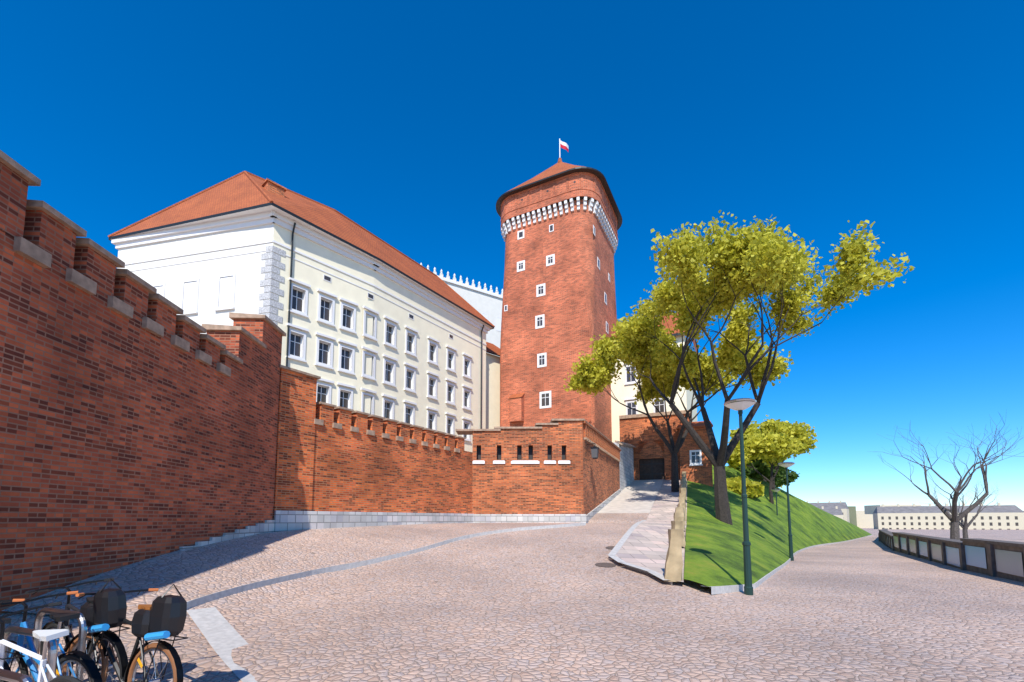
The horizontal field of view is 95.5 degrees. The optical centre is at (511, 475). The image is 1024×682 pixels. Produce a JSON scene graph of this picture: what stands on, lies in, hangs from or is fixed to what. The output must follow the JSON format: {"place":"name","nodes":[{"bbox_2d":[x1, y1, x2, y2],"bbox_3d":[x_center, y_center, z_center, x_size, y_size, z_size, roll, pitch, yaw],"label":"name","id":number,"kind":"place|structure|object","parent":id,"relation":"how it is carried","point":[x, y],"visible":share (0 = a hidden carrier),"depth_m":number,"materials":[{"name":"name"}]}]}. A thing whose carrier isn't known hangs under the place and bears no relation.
{"place":"outdoors","nodes":[
{"label":"outdoors","id":0,"kind":"place"},
{"bbox_2d":[2,522,585,620],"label":"pavement","id":1,"kind":"structure","parent":0,"point":[292,555],"depth_m":11.80,"materials":[{"name":"grey stone"}]},
{"bbox_2d":[111,210,489,451],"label":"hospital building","id":2,"kind":"structure","parent":0,"point":[366,334],"depth_m":30.77,"materials":[{"name":"white paint"}]},
{"bbox_2d":[108,171,494,329],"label":"roof","id":3,"kind":"structure","parent":2,"relation":"on","point":[243,193],"depth_m":31.61,"materials":[{"name":"orange tile"}]},
{"bbox_2d":[486,342,499,428],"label":"connector","id":4,"kind":"object","parent":2,"relation":"attached to","point":[492,391],"visible":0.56,"depth_m":46.52,"materials":[{"name":"beige paint"}]},
{"bbox_2d":[420,263,502,356],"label":"background building","id":5,"kind":"structure","parent":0,"point":[485,303],"depth_m":75.58,"materials":[{"name":"white paint"}]},
{"bbox_2d":[0,523,1023,681],"bbox_3d":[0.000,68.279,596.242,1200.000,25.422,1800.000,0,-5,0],"label":"ground","id":6,"kind":"structure","parent":0,"point":[548,605],"depth_m":7.92,"materials":[{"name":"grey stone"}]},
{"bbox_2d":[0,599,24,681],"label":"bicycle","id":7,"kind":"object","parent":6,"relation":"on","point":[6,665],"visible":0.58,"depth_m":4.09,"materials":[{"name":"black"}]},
{"bbox_2d":[0,668,33,681],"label":"bike rack","id":8,"kind":"object","parent":6,"relation":"on","point":[8,676],"visible":1,"depth_m":3.05,"materials":[{"name":"silver metal"}]},
{"bbox_2d":[4,626,57,681],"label":"bike rack","id":9,"kind":"object","parent":6,"relation":"on","point":[52,646],"visible":0.57,"depth_m":3.94,"materials":[{"name":"silver metal"}]},
{"bbox_2d":[0,591,102,681],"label":"bicycle","id":10,"kind":"object","parent":6,"relation":"on","point":[85,661],"visible":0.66,"depth_m":4.32,"materials":[{"name":"black"}]},
{"bbox_2d":[29,608,86,681],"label":"bike rack","id":11,"kind":"object","parent":6,"relation":"on","point":[82,623],"visible":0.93,"depth_m":4.58,"materials":[{"name":"silver metal"}]},
{"bbox_2d":[25,578,129,681],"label":"bicycle","id":12,"kind":"object","parent":6,"relation":"on","point":[103,610],"visible":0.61,"depth_m":4.71,"materials":[{"name":"black metal"}]},
{"bbox_2d":[0,584,187,681],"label":"bicycle","id":13,"kind":"object","parent":6,"relation":"on","point":[163,617],"depth_m":4.46,"materials":[{"name":"black metal"}]},
{"bbox_2d":[0,150,285,614],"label":"wall","id":14,"kind":"structure","parent":6,"relation":"on","point":[138,419],"depth_m":8.57,"materials":[{"name":"brick"}]},
{"bbox_2d":[187,607,256,681],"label":"stone band paving","id":15,"kind":"structure","parent":6,"relation":"on","point":[225,641],"depth_m":6.86,"materials":[{"name":"grey stone"}]},
{"bbox_2d":[273,365,472,531],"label":"wall","id":16,"kind":"structure","parent":6,"relation":"on","point":[339,466],"depth_m":17.94,"materials":[{"name":"brick"}]},
{"bbox_2d":[455,418,620,522],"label":"bastion wall","id":17,"kind":"structure","parent":6,"relation":"on","point":[553,471],"depth_m":24.50,"materials":[{"name":"brick"}]},
{"bbox_2d":[587,443,598,458],"bbox_3d":[4.380,-1.343,25.273,0.652,0.869,0.400,-2,-6,22],"label":"wall lantern","id":18,"kind":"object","parent":17,"relation":"attached to","point":[594,451],"depth_m":25.08,"materials":[{"name":"black metal"}]},
{"bbox_2d":[613,440,635,490],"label":"gate pillar","id":19,"kind":"structure","parent":17,"relation":"attached to","point":[626,465],"depth_m":37.92,"materials":[{"name":"stone"}]},
{"bbox_2d":[500,172,617,440],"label":"tower","id":20,"kind":"structure","parent":6,"relation":"on","point":[570,304],"depth_m":43.73,"materials":[{"name":"brick"}]},
{"bbox_2d":[508,393,523,422],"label":"tower oriel","id":21,"kind":"object","parent":20,"relation":"attached to","point":[516,409],"visible":1,"depth_m":43.64,"materials":[{"name":"red brick"}]},
{"bbox_2d":[504,224,609,408],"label":"tower windows","id":22,"kind":"structure","parent":20,"relation":"in","point":[545,399],"depth_m":43.87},
{"bbox_2d":[496,138,621,229],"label":"tower roof","id":23,"kind":"structure","parent":20,"relation":"on","point":[560,168],"depth_m":45.33,"materials":[{"name":"brown tile"}]},
{"bbox_2d":[595,546,615,566],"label":"manhole covers","id":24,"kind":"object","parent":6,"relation":"on","point":[606,564],"visible":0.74,"depth_m":13.24,"materials":[{"name":"metal"}]},
{"bbox_2d":[588,479,663,523],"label":"ramp paving","id":25,"kind":"structure","parent":6,"relation":"on","point":[632,502],"depth_m":28.88,"materials":[{"name":"grey stone"}]},
{"bbox_2d":[724,398,756,594],"bbox_3d":[5.620,0.471,11.255,0.740,4.730,0.721,0,-5,0],"label":"street lamp","id":26,"kind":"object","parent":6,"relation":"on","point":[739,405],"visible":1,"depth_m":11.18,"materials":[{"name":"teal metal"}]},
{"bbox_2d":[684,465,871,587],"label":"embankment grass","id":27,"kind":"structure","parent":6,"relation":"on","point":[713,551],"depth_m":27.01,"materials":[{"name":"green plant"}]},
{"bbox_2d":[619,410,712,486],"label":"gate house","id":28,"kind":"structure","parent":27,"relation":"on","point":[652,455],"depth_m":41.45,"materials":[{"name":"brick"}]},
{"bbox_2d":[726,476,764,497],"bbox_3d":[20.001,1.038,41.076,4.263,2.108,4.152,0,-5,0],"label":"shrub","id":29,"kind":"object","parent":27,"relation":"on","point":[754,489],"visible":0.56,"depth_m":39.55,"materials":[{"name":"yellow plant"}]},
{"bbox_2d":[728,457,782,479],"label":"shrub","id":30,"kind":"object","parent":27,"relation":"on","point":[763,469],"visible":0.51,"depth_m":48.09,"materials":[{"name":"green plant"}]},
{"bbox_2d":[728,420,789,481],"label":"tree","id":31,"kind":"object","parent":27,"relation":"on","point":[750,430],"visible":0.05,"depth_m":54.38,"materials":[{"name":"yellow plant"}]},
{"bbox_2d":[611,210,914,524],"bbox_3d":[12.284,-4.882,26.052,12.331,15.846,16.619,0,-5,0],"label":"tree","id":32,"kind":"object","parent":27,"relation":"on","point":[739,267],"visible":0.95,"depth_m":23.60,"materials":[{"name":"green plant"}]},
{"bbox_2d":[727,431,806,503],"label":"tree","id":33,"kind":"object","parent":27,"relation":"on","point":[771,449],"visible":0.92,"depth_m":42.78,"materials":[{"name":"green plant"}]},
{"bbox_2d":[771,489,780,515],"bbox_3d":[22.000,3.440,38.547,0.740,4.730,0.721,0,-5,0],"label":"street lamp","id":34,"kind":"object","parent":27,"relation":"on","point":[775,490],"visible":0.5,"depth_m":38.60,"materials":[{"name":"teal metal"}]},
{"bbox_2d":[747,414,818,488],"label":"tree","id":35,"kind":"object","parent":27,"relation":"on","point":[795,429],"visible":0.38,"depth_m":46.39,"materials":[{"name":"green plant"}]},
{"bbox_2d":[775,466,799,486],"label":"tree","id":36,"kind":"object","parent":27,"relation":"on","point":[793,476],"visible":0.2,"depth_m":69.72,"materials":[{"name":"green plant"}]},
{"bbox_2d":[778,462,794,560],"bbox_3d":[13.300,1.686,22.340,0.740,4.730,0.721,0,-5,0],"label":"street lamp","id":37,"kind":"object","parent":6,"relation":"on","point":[785,465],"visible":0.98,"depth_m":22.27,"materials":[{"name":"teal metal"}]},
{"bbox_2d":[704,535,871,594],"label":"island kerb","id":38,"kind":"structure","parent":6,"relation":"on","point":[725,589],"depth_m":12.36,"materials":[{"name":"grey stone"}]},
{"bbox_2d":[848,505,921,527],"bbox_3d":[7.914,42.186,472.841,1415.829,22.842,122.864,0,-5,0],"label":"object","id":39,"kind":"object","parent":6,"relation":"on","point":[862,519],"visible":0.03,"depth_m":426.63,"materials":[{"name":"beige paint"}]},
{"bbox_2d":[806,500,1023,529],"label":"distant buildings","id":40,"kind":"structure","parent":6,"relation":"on","point":[998,516],"depth_m":256.48,"materials":[{"name":"beige paint"}]},
{"bbox_2d":[867,412,1023,539],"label":"bare tree","id":41,"kind":"object","parent":6,"relation":"on","point":[954,517],"visible":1,"depth_m":37.34,"materials":[{"name":"grey plant"}]},
{"bbox_2d":[878,528,1023,582],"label":"parapet wall","id":42,"kind":"structure","parent":6,"relation":"on","point":[998,558],"depth_m":17.04,"materials":[{"name":"stone"}]},
{"bbox_2d":[925,482,999,537],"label":"bare tree","id":43,"kind":"object","parent":6,"relation":"on","point":[964,525],"visible":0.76,"depth_m":61.68,"materials":[{"name":"grey plant"}]},
{"bbox_2d":[0,0,1023,510],"label":"sky","id":44,"kind":"structure","parent":0,"point":[409,120],"materials":[{"name":"blue"}]},
{"bbox_2d":[608,479,686,584],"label":"island sidewalk","id":45,"kind":"structure","parent":0,"point":[642,546],"depth_m":16.54,"materials":[{"name":"grey stone"}]},
{"bbox_2d":[664,529,682,581],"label":"stone retaining wall","id":46,"kind":"structure","parent":45,"relation":"on","point":[673,566],"depth_m":11.01,"materials":[{"name":"beige stone"}]},
{"bbox_2d":[563,309,793,491],"bbox_3d":[11.881,-5.197,33.761,11.468,13.339,14.461,4,-7,-40],"label":"tree","id":47,"kind":"object","parent":45,"relation":"on","point":[588,378],"visible":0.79,"depth_m":33.51,"materials":[{"name":"green plant"}]},
{"bbox_2d":[671,521,685,546],"bbox_3d":[5.627,1.971,15.855,0.470,0.854,0.470,0,-5,0],"label":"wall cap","id":48,"kind":"object","parent":45,"relation":"on","point":[677,524],"visible":0.4,"depth_m":15.71,"materials":[{"name":"beige stone"}]},
{"bbox_2d":[674,513,684,536],"bbox_3d":[6.338,1.868,17.728,0.461,0.912,0.448,-2,-6,21],"label":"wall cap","id":49,"kind":"object","parent":45,"relation":"on","point":[678,516],"visible":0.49,"depth_m":17.59,"materials":[{"name":"beige stone"}]},
{"bbox_2d":[675,507,685,529],"bbox_3d":[7.067,1.802,19.632,0.467,0.931,0.456,-3,-6,32],"label":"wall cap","id":50,"kind":"object","parent":45,"relation":"on","point":[679,509],"visible":0.48,"depth_m":19.50,"materials":[{"name":"beige stone"}]},
{"bbox_2d":[677,503,686,520],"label":"wall block","id":51,"kind":"structure","parent":45,"relation":"on","point":[681,504],"depth_m":23.25,"materials":[{"name":"beige stone"}]},
{"bbox_2d":[678,497,685,508],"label":"wall block","id":52,"kind":"structure","parent":45,"relation":"on","point":[681,499],"depth_m":25.14,"materials":[{"name":"beige stone"}]},
{"bbox_2d":[679,493,685,505],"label":"wall block","id":53,"kind":"structure","parent":45,"relation":"on","point":[682,494],"depth_m":27.02,"materials":[{"name":"beige stone"}]},
{"bbox_2d":[679,488,686,501],"bbox_3d":[10.647,1.211,29.049,0.471,0.902,0.479,0,-5,0],"label":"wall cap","id":54,"kind":"object","parent":45,"relation":"on","point":[682,490],"visible":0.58,"depth_m":28.90,"materials":[{"name":"beige stone"}]},
{"bbox_2d":[611,313,696,441],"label":"building wing","id":55,"kind":"structure","parent":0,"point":[624,392],"depth_m":45.35,"materials":[{"name":"beige paint"}]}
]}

